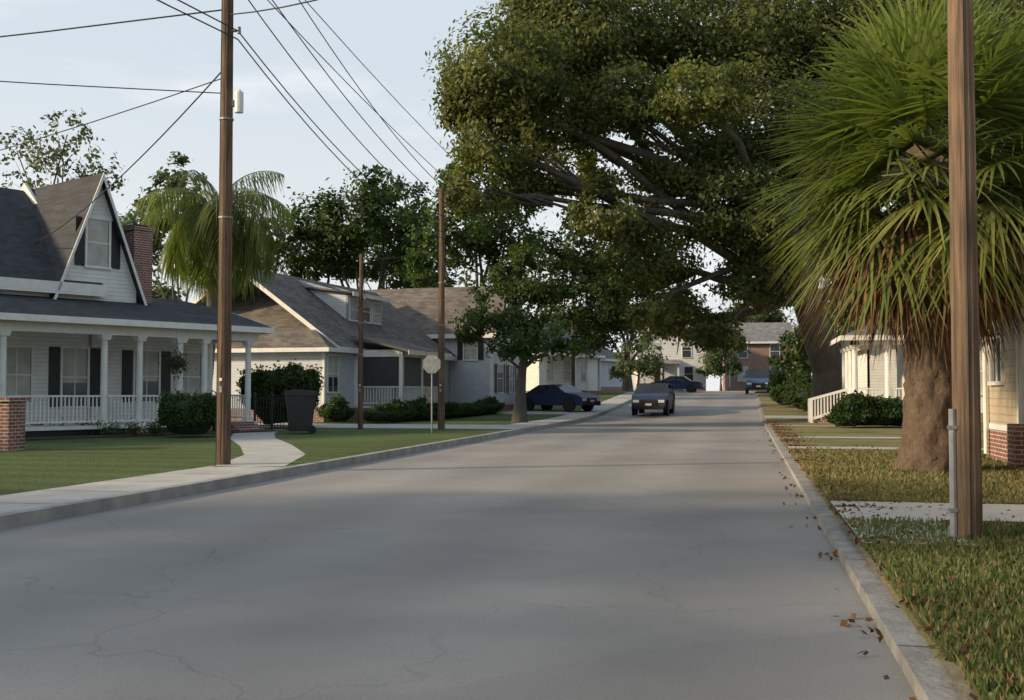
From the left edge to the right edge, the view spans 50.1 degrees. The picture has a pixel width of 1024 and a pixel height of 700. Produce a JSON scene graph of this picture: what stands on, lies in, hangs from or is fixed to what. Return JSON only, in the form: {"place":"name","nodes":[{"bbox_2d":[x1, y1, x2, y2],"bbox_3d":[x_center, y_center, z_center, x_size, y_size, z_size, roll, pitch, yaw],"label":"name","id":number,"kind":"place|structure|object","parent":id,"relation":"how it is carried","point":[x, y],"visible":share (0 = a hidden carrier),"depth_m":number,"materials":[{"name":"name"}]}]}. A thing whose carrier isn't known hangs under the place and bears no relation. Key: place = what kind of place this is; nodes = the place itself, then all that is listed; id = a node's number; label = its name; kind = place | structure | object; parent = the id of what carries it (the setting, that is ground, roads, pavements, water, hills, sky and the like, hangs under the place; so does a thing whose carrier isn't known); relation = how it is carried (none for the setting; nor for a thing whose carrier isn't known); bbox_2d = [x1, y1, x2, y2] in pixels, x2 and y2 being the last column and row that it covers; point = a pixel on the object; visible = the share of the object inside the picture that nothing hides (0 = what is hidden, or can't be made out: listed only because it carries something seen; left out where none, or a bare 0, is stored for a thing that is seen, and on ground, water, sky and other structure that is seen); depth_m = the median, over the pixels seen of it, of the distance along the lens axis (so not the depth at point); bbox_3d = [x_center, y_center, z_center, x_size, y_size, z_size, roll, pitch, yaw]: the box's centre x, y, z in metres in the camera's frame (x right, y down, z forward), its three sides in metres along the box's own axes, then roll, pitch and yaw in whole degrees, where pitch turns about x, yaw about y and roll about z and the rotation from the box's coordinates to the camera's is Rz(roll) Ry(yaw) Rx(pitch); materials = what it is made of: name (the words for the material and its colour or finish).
{"place":"outdoors","nodes":[
{"label":"outdoors","id":0,"kind":"place"},
{"bbox_2d":[0,398,28,450],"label":"brick pillar","id":1,"kind":"structure","parent":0,"point":[12,423],"depth_m":23.43,"materials":[{"name":"red brick"}]},
{"bbox_2d":[0,391,628,495],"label":"lawn","id":2,"kind":"structure","parent":0,"point":[34,465],"depth_m":23.90,"materials":[{"name":"green plant"}]},
{"bbox_2d":[0,108,125,195],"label":"tree","id":3,"kind":"object","parent":2,"relation":"on","point":[57,154],"visible":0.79,"depth_m":75.28,"materials":[{"name":"green plant"}]},
{"bbox_2d":[30,415,232,435],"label":"bed plants","id":4,"kind":"object","parent":2,"relation":"on","point":[156,426],"visible":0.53,"depth_m":31.09,"materials":[{"name":"green plant"}]},
{"bbox_2d":[117,211,163,278],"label":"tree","id":5,"kind":"object","parent":2,"relation":"on","point":[153,257],"visible":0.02,"depth_m":95.68,"materials":[{"name":"green plant"}]},
{"bbox_2d":[0,173,281,440],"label":"house","id":6,"kind":"structure","parent":2,"relation":"on","point":[91,329],"depth_m":33.44,"materials":[{"name":"paint"}]},
{"bbox_2d":[159,342,196,380],"bbox_3d":[-10.083,0.150,32.876,1.116,1.541,0.942,0,-2,12],"label":"hanging basket","id":7,"kind":"object","parent":6,"relation":"attached to","point":[177,362],"visible":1,"depth_m":32.77,"materials":[{"name":"green plant"}]},
{"bbox_2d":[119,151,239,301],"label":"tree","id":8,"kind":"object","parent":2,"relation":"on","point":[175,178],"visible":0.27,"depth_m":79.32,"materials":[{"name":"green plant"}]},
{"bbox_2d":[154,387,215,434],"bbox_3d":[-8.934,1.682,30.514,1.921,1.341,1.822,0,-2,12],"label":"porch shrub","id":9,"kind":"object","parent":2,"relation":"on","point":[185,414],"visible":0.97,"depth_m":29.94,"materials":[{"name":"green plant"}]},
{"bbox_2d":[135,170,294,373],"bbox_3d":[-11.095,-1.797,41.235,5.828,9.870,5.752,0,-2,12],"label":"palm tree","id":10,"kind":"object","parent":2,"relation":"on","point":[197,220],"visible":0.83,"depth_m":40.43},
{"bbox_2d":[215,0,243,464],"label":"utility pole","id":11,"kind":"object","parent":2,"relation":"on","point":[228,103],"visible":0.91,"depth_m":19.06,"materials":[{"name":"brown wood"}]},
{"bbox_2d":[0,81,219,93],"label":"wire","id":12,"kind":"object","parent":11,"relation":"attached to","point":[110,87],"visible":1,"depth_m":19.06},
{"bbox_2d":[0,9,220,37],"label":"power line","id":13,"kind":"object","parent":11,"relation":"attached to","point":[109,23],"visible":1,"depth_m":19.78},
{"bbox_2d":[0,78,220,150],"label":"power line","id":14,"kind":"object","parent":11,"relation":"attached to","point":[111,115],"depth_m":20.30,"materials":[{"name":"black rubber"}]},
{"bbox_2d":[36,72,220,242],"bbox_3d":[-10.287,-4.136,27.204,0.028,1.166,19.118,1,-3,-33],"label":"power line","id":15,"kind":"object","parent":11,"relation":"attached to","point":[138,159],"depth_m":24.14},
{"bbox_2d":[157,0,237,39],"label":"power line","id":16,"kind":"object","parent":11,"relation":"hanging from","point":[197,19],"visible":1,"depth_m":17.80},
{"bbox_2d":[177,0,237,30],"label":"power line","id":17,"kind":"object","parent":11,"relation":"attached to","point":[206,14],"visible":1,"depth_m":18.16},
{"bbox_2d":[230,0,316,14],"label":"power line","id":18,"kind":"object","parent":11,"relation":"attached to","point":[274,8],"visible":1,"depth_m":18.07,"materials":[{"name":"black rubber"}]},
{"bbox_2d":[238,39,444,238],"bbox_3d":[-3.522,-4.505,28.090,0.024,1.260,17.957,0,-2,8],"label":"power line","id":19,"kind":"object","parent":11,"relation":"attached to","point":[323,142],"visible":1,"depth_m":23.82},
{"bbox_2d":[240,34,444,232],"bbox_3d":[-3.522,-4.693,28.097,0.024,1.184,17.957,0,-2,8],"label":"power line","id":20,"kind":"object","parent":11,"relation":"attached to","point":[326,136],"visible":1,"depth_m":24.11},
{"bbox_2d":[305,0,575,255],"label":"wire","id":21,"kind":"object","parent":11,"relation":"hanging from","point":[406,111],"visible":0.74,"depth_m":28.67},
{"bbox_2d":[204,210,316,274],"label":"tree","id":22,"kind":"object","parent":2,"relation":"on","point":[284,245],"visible":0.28,"depth_m":86.20,"materials":[{"name":"green plant"}]},
{"bbox_2d":[253,392,288,430],"bbox_3d":[-7.718,1.963,35.201,1.380,1.270,0.070,-1,-2,22],"label":"black metal fence","id":23,"kind":"object","parent":2,"relation":"on","point":[254,412],"visible":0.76,"depth_m":35.20,"materials":[{"name":"metal"}]},
{"bbox_2d":[235,359,323,424],"bbox_3d":[-8.136,1.456,38.513,2.837,2.297,2.650,0,-2,12],"label":"hedge","id":24,"kind":"object","parent":2,"relation":"on","point":[278,381],"visible":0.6,"depth_m":37.71,"materials":[{"name":"green plant"}]},
{"bbox_2d":[284,389,319,433],"bbox_3d":[-6.337,1.849,32.962,1.047,1.330,0.781,0,-2,-13],"label":"wheelie bin","id":25,"kind":"object","parent":2,"relation":"on","point":[300,405],"visible":1,"depth_m":32.63,"materials":[{"name":"plastic"}]},
{"bbox_2d":[276,207,370,285],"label":"tree","id":26,"kind":"object","parent":2,"relation":"on","point":[303,270],"visible":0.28,"depth_m":88.67,"materials":[{"name":"green plant"}]},
{"bbox_2d":[315,394,355,421],"bbox_3d":[-7.030,2.320,43.995,1.583,1.127,1.526,2,-3,-39],"label":"bush","id":27,"kind":"object","parent":2,"relation":"on","point":[337,408],"visible":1,"depth_m":43.60,"materials":[{"name":"green plant"}]},
{"bbox_2d":[191,269,527,421],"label":"blue grey house","id":28,"kind":"structure","parent":2,"relation":"on","point":[313,322],"depth_m":49.02,"materials":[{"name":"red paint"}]},
{"bbox_2d":[358,254,366,428],"bbox_3d":[-5.047,-0.141,36.852,0.265,6.200,0.188,1,-2,-14],"label":"utility pole","id":29,"kind":"object","parent":2,"relation":"on","point":[360,381],"visible":0.92,"depth_m":36.78,"materials":[{"name":"brown wood"}]},
{"bbox_2d":[277,164,448,288],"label":"tree","id":30,"kind":"object","parent":2,"relation":"on","point":[369,207],"visible":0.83,"depth_m":86.81,"materials":[{"name":"green plant"}]},
{"bbox_2d":[342,214,419,289],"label":"tree","id":31,"kind":"object","parent":2,"relation":"on","point":[374,266],"visible":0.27,"depth_m":93.84,"materials":[{"name":"plant"}]},
{"bbox_2d":[357,400,405,421],"bbox_3d":[-5.211,2.467,44.525,1.647,0.899,5.141,-1,-2,18],"label":"hedge","id":32,"kind":"object","parent":2,"relation":"on","point":[385,412],"visible":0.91,"depth_m":43.74,"materials":[{"name":"green plant"}]},
{"bbox_2d":[388,398,418,419],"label":"hedge","id":33,"kind":"object","parent":2,"relation":"on","point":[409,410],"visible":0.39,"depth_m":45.79,"materials":[{"name":"green plant"}]},
{"bbox_2d":[410,395,433,419],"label":"bush","id":34,"kind":"object","parent":2,"relation":"on","point":[421,406],"visible":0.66,"depth_m":46.60,"materials":[{"name":"green plant"}]},
{"bbox_2d":[423,355,439,432],"bbox_3d":[-2.449,1.344,33.468,0.554,2.377,0.060,0,-2,12],"label":"stop sign","id":35,"kind":"object","parent":2,"relation":"on","point":[431,364],"visible":1,"depth_m":33.46,"materials":[{"name":"silver metal"}]},
{"bbox_2d":[426,400,451,418],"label":"hedge","id":36,"kind":"object","parent":2,"relation":"on","point":[435,411],"visible":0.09,"depth_m":48.73,"materials":[{"name":"green plant"}]},
{"bbox_2d":[438,189,448,428],"bbox_3d":[-2.335,-1.242,36.855,0.336,8.400,0.245,-2,-3,38],"label":"utility pole","id":37,"kind":"object","parent":2,"relation":"on","point":[441,357],"visible":0.94,"depth_m":36.80,"materials":[{"name":"brown wood"}]},
{"bbox_2d":[248,0,445,218],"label":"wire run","id":38,"kind":"object","parent":37,"relation":"attached to","point":[332,109],"visible":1,"depth_m":24.37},
{"bbox_2d":[446,218,536,274],"bbox_3d":[0.710,-4.015,49.884,0.024,0.894,26.487,0,-2,13],"label":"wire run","id":39,"kind":"object","parent":38,"relation":"attached to","point":[478,242],"visible":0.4,"depth_m":41.08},
{"bbox_2d":[272,0,445,203],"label":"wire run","id":40,"kind":"object","parent":37,"relation":"attached to","point":[348,100],"visible":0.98,"depth_m":25.64,"materials":[{"name":"black rubber"}]},
{"bbox_2d":[446,204,510,248],"bbox_3d":[0.710,-4.561,49.904,0.024,0.801,26.487,0,-2,13],"label":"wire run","id":41,"kind":"object","parent":40,"relation":"attached to","point":[477,227],"visible":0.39,"depth_m":41.15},
{"bbox_2d":[299,0,445,190],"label":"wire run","id":42,"kind":"object","parent":37,"relation":"attached to","point":[361,91],"visible":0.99,"depth_m":26.58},
{"bbox_2d":[446,190,536,252],"bbox_3d":[0.710,-5.011,49.922,0.024,0.801,26.487,0,-2,13],"label":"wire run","id":43,"kind":"object","parent":42,"relation":"attached to","point":[482,219],"visible":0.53,"depth_m":41.57,"materials":[{"name":"black rubber"}]},
{"bbox_2d":[267,0,547,255],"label":"wire","id":44,"kind":"object","parent":37,"relation":"attached to","point":[377,113],"visible":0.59,"depth_m":26.33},
{"bbox_2d":[446,236,509,276],"bbox_3d":[0.710,-3.416,49.861,0.024,0.894,26.487,0,-2,13],"label":"power line","id":45,"kind":"object","parent":37,"relation":"attached to","point":[474,256],"visible":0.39,"depth_m":40.38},
{"bbox_2d":[434,401,470,416],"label":"hedge","id":46,"kind":"object","parent":2,"relation":"on","point":[456,409],"visible":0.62,"depth_m":50.87,"materials":[{"name":"green plant"}]},
{"bbox_2d":[459,401,486,415],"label":"hedge","id":47,"kind":"object","parent":2,"relation":"on","point":[476,409],"visible":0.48,"depth_m":53.81,"materials":[{"name":"green plant"}]},
{"bbox_2d":[402,161,547,299],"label":"tree","id":48,"kind":"object","parent":2,"relation":"on","point":[426,279],"visible":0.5,"depth_m":71.55,"materials":[{"name":"green plant"}]},
{"bbox_2d":[472,395,505,413],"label":"hedge","id":49,"kind":"object","parent":2,"relation":"on","point":[494,405],"visible":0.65,"depth_m":56.27,"materials":[{"name":"green plant"}]},
{"bbox_2d":[447,222,642,422],"bbox_3d":[1.352,-0.914,44.911,8.012,8.552,5.451,0,-2,12],"label":"tree","id":50,"kind":"object","parent":2,"relation":"on","point":[551,296],"visible":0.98,"depth_m":44.53,"materials":[{"name":"green plant"}]},
{"bbox_2d":[526,323,605,393],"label":"white house","id":51,"kind":"structure","parent":2,"relation":"on","point":[587,374],"depth_m":80.74,"materials":[{"name":"brick"}]},
{"bbox_2d":[571,275,574,386],"bbox_3d":[3.539,-0.667,62.678,0.336,8.600,0.245,-2,-3,38],"label":"utility pole","id":52,"kind":"object","parent":2,"relation":"on","point":[572,367],"visible":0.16,"depth_m":62.57,"materials":[{"name":"brown wood"}]},
{"bbox_2d":[577,335,622,390],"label":"house","id":53,"kind":"structure","parent":2,"relation":"on","point":[612,384],"depth_m":105.22,"materials":[{"name":"brick"}]},
{"bbox_2d":[548,203,705,390],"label":"tree","id":54,"kind":"object","parent":2,"relation":"on","point":[579,325],"visible":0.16,"depth_m":94.57,"materials":[{"name":"green plant"}]},
{"bbox_2d":[627,292,628,390],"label":"utility pole","id":55,"kind":"object","parent":2,"relation":"on","point":[628,357],"visible":0.14,"depth_m":91.86,"materials":[{"name":"brown wood"}]},
{"bbox_2d":[609,330,667,383],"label":"tree","id":56,"kind":"object","parent":2,"relation":"on","point":[625,366],"visible":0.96,"depth_m":79.21,"materials":[{"name":"green plant"}]},
{"bbox_2d":[363,244,437,258],"bbox_3d":[-3.729,-3.358,36.968,2.720,0.581,0.024,0,-2,0],"label":"power line","id":57,"kind":"object","parent":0,"point":[398,257],"visible":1,"depth_m":36.95,"materials":[{"name":"black rubber"}]},
{"bbox_2d":[0,392,917,699],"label":"road asphalt","id":58,"kind":"structure","parent":0,"point":[622,552],"depth_m":7.98,"materials":[{"name":"grey asphalt"}]},
{"bbox_2d":[0,391,967,699],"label":"kerbs","id":59,"kind":"structure","parent":58,"relation":"on","point":[926,673],"depth_m":11.60,"materials":[{"name":"concrete"}]},
{"bbox_2d":[629,383,674,415],"bbox_3d":[7.488,2.607,57.914,2.240,1.690,4.520,-1,-2,14],"label":"dark oncoming car","id":60,"kind":"object","parent":58,"relation":"on","point":[654,396],"visible":0.99,"depth_m":56.46,"materials":[{"name":"blue paint"}]},
{"bbox_2d":[651,376,702,391],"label":"navy car","id":61,"kind":"object","parent":58,"relation":"on","point":[684,382],"visible":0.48,"depth_m":94.98,"materials":[{"name":"paint"}]},
{"bbox_2d":[760,421,1023,699],"bbox_3d":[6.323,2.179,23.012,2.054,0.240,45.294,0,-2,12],"label":"fallen leaves","id":62,"kind":"object","parent":58,"relation":"on","point":[901,602],"visible":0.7,"depth_m":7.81,"materials":[{"name":"brown plant"}]},
{"bbox_2d":[0,0,1021,390],"label":"sky","id":63,"kind":"structure","parent":0,"point":[391,38],"materials":[{"name":"white"}]},
{"bbox_2d":[0,391,1023,699],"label":"concrete paths","id":64,"kind":"structure","parent":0,"point":[264,451],"depth_m":15.04,"materials":[{"name":"grey concrete"}]},
{"bbox_2d":[526,384,600,411],"bbox_3d":[2.504,2.622,59.934,4.690,1.474,2.200,-2,-3,40],"label":"car","id":65,"kind":"object","parent":64,"relation":"on","point":[568,397],"visible":0.88,"depth_m":59.13,"materials":[{"name":"paint"}]},
{"bbox_2d":[615,325,705,390],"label":"house","id":66,"kind":"structure","parent":0,"point":[683,361],"depth_m":115.86,"materials":[{"name":"brick"}]},
{"bbox_2d":[756,391,1022,698],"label":"lawn","id":67,"kind":"structure","parent":0,"point":[769,406],"depth_m":31.47,"materials":[{"name":"green plant"}]},
{"bbox_2d":[421,0,1023,418],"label":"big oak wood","id":68,"kind":"object","parent":67,"relation":"on","point":[729,64],"visible":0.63,"depth_m":46.75,"materials":[{"name":"green plant"}]},
{"bbox_2d":[765,370,787,387],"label":"hedge","id":69,"kind":"object","parent":67,"relation":"on","point":[776,378],"visible":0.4,"depth_m":79.14,"materials":[{"name":"green plant"}]},
{"bbox_2d":[768,381,806,405],"bbox_3d":[15.770,2.450,62.014,2.524,1.432,2.470,0,-2,12],"label":"hedge","id":70,"kind":"object","parent":67,"relation":"on","point":[776,391],"visible":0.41,"depth_m":61.43,"materials":[{"name":"green plant"}]},
{"bbox_2d":[777,369,811,386],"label":"hedge","id":71,"kind":"object","parent":67,"relation":"on","point":[800,377],"visible":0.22,"depth_m":69.46,"materials":[{"name":"green plant"}]},
{"bbox_2d":[780,383,811,409],"bbox_3d":[15.686,2.415,58.048,2.534,1.504,2.683,-2,-3,40],"label":"hedge","id":72,"kind":"object","parent":67,"relation":"on","point":[795,398],"visible":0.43,"depth_m":57.73,"materials":[{"name":"green plant"}]},
{"bbox_2d":[799,386,811,410],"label":"hedge","id":73,"kind":"object","parent":67,"relation":"on","point":[803,404],"visible":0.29,"depth_m":53.66,"materials":[{"name":"green plant"}]},
{"bbox_2d":[765,313,852,378],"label":"tree","id":74,"kind":"object","parent":67,"relation":"on","point":[802,364],"visible":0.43,"depth_m":73.89,"materials":[{"name":"green plant"}]},
{"bbox_2d":[823,400,871,426],"bbox_3d":[11.630,2.185,37.882,1.496,0.942,1.251,-2,-3,41],"label":"porch shrub","id":75,"kind":"object","parent":67,"relation":"on","point":[842,414],"visible":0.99,"depth_m":37.64,"materials":[{"name":"green plant"}]},
{"bbox_2d":[829,389,902,425],"bbox_3d":[12.487,2.009,38.338,2.783,1.298,2.072,-1,-3,31],"label":"porch shrub","id":76,"kind":"object","parent":67,"relation":"on","point":[881,411],"visible":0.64,"depth_m":37.78,"materials":[{"name":"green plant"}]},
{"bbox_2d":[857,349,896,397],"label":"house","id":77,"kind":"structure","parent":67,"relation":"on","point":[870,375],"depth_m":59.21,"materials":[{"name":"wood"}]},
{"bbox_2d":[738,0,1023,473],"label":"palm tree","id":78,"kind":"object","parent":67,"relation":"on","point":[892,265],"visible":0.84,"depth_m":16.65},
{"bbox_2d":[888,419,902,425],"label":"porch shrub","id":79,"kind":"object","parent":67,"relation":"on","point":[896,422],"visible":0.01,"depth_m":38.42,"materials":[{"name":"green plant"}]},
{"bbox_2d":[808,320,982,426],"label":"house","id":80,"kind":"structure","parent":67,"relation":"on","point":[849,370],"depth_m":43.57,"materials":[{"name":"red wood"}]},
{"bbox_2d":[790,447,1023,504],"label":"grass","id":81,"kind":"structure","parent":67,"relation":"on","point":[927,492],"depth_m":15.29,"materials":[{"name":"green plant"}]},
{"bbox_2d":[842,514,1023,699],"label":"grass","id":82,"kind":"structure","parent":67,"relation":"on","point":[993,656],"depth_m":6.99,"materials":[{"name":"green plant"}]},
{"bbox_2d":[892,0,1023,151],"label":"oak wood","id":83,"kind":"object","parent":67,"relation":"on","point":[996,6],"visible":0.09,"depth_m":35.76,"materials":[{"name":"green plant"}]},
{"bbox_2d":[947,0,982,539],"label":"utility pole","id":84,"kind":"object","parent":67,"relation":"on","point":[965,509],"visible":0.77,"depth_m":9.28,"materials":[{"name":"brown wood"}]},
{"bbox_2d":[982,220,1023,468],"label":"beige house","id":85,"kind":"structure","parent":67,"relation":"on","point":[1003,406],"depth_m":19.29,"materials":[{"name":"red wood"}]},
{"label":"lawn","id":86,"kind":"structure","parent":0,"visible":0},
{"bbox_2d":[152,277,185,300],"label":"tree","id":87,"kind":"object","parent":86,"relation":"on","point":[156,292],"visible":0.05,"depth_m":148.70,"materials":[{"name":"green plant"}]},
{"bbox_2d":[533,302,585,335],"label":"tree","id":88,"kind":"object","parent":86,"relation":"on","point":[565,305],"visible":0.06,"depth_m":168.17,"materials":[{"name":"green plant"}]},
{"bbox_2d":[695,348,743,390],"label":"tree","id":89,"kind":"object","parent":86,"relation":"on","point":[710,361],"visible":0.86,"depth_m":113.76,"materials":[{"name":"green plant"}]},
{"bbox_2d":[706,299,804,365],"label":"tree","id":90,"kind":"object","parent":86,"relation":"on","point":[771,316],"visible":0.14,"depth_m":147.91,"materials":[{"name":"green plant"}]},
{"bbox_2d":[723,322,797,390],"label":"brick house","id":91,"kind":"structure","parent":86,"relation":"on","point":[762,338],"depth_m":121.86,"materials":[{"name":"red brick"}]},
{"bbox_2d":[793,291,859,366],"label":"tree","id":92,"kind":"object","parent":86,"relation":"on","point":[832,319],"visible":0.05,"depth_m":166.76,"materials":[{"name":"green plant"}]},
{"bbox_2d":[839,311,867,331],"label":"tree","id":93,"kind":"object","parent":86,"relation":"on","point":[852,326],"depth_m":121.47,"materials":[{"name":"green plant"}]},
{"bbox_3d":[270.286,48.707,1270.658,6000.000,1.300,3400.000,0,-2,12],"label":"terrain","id":94,"kind":"structure","parent":0,"visible":0},
{"bbox_2d":[743,369,770,393],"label":"blue van","id":95,"kind":"object","parent":94,"relation":"on","point":[756,379],"visible":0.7,"depth_m":82.48,"materials":[{"name":"paint"}]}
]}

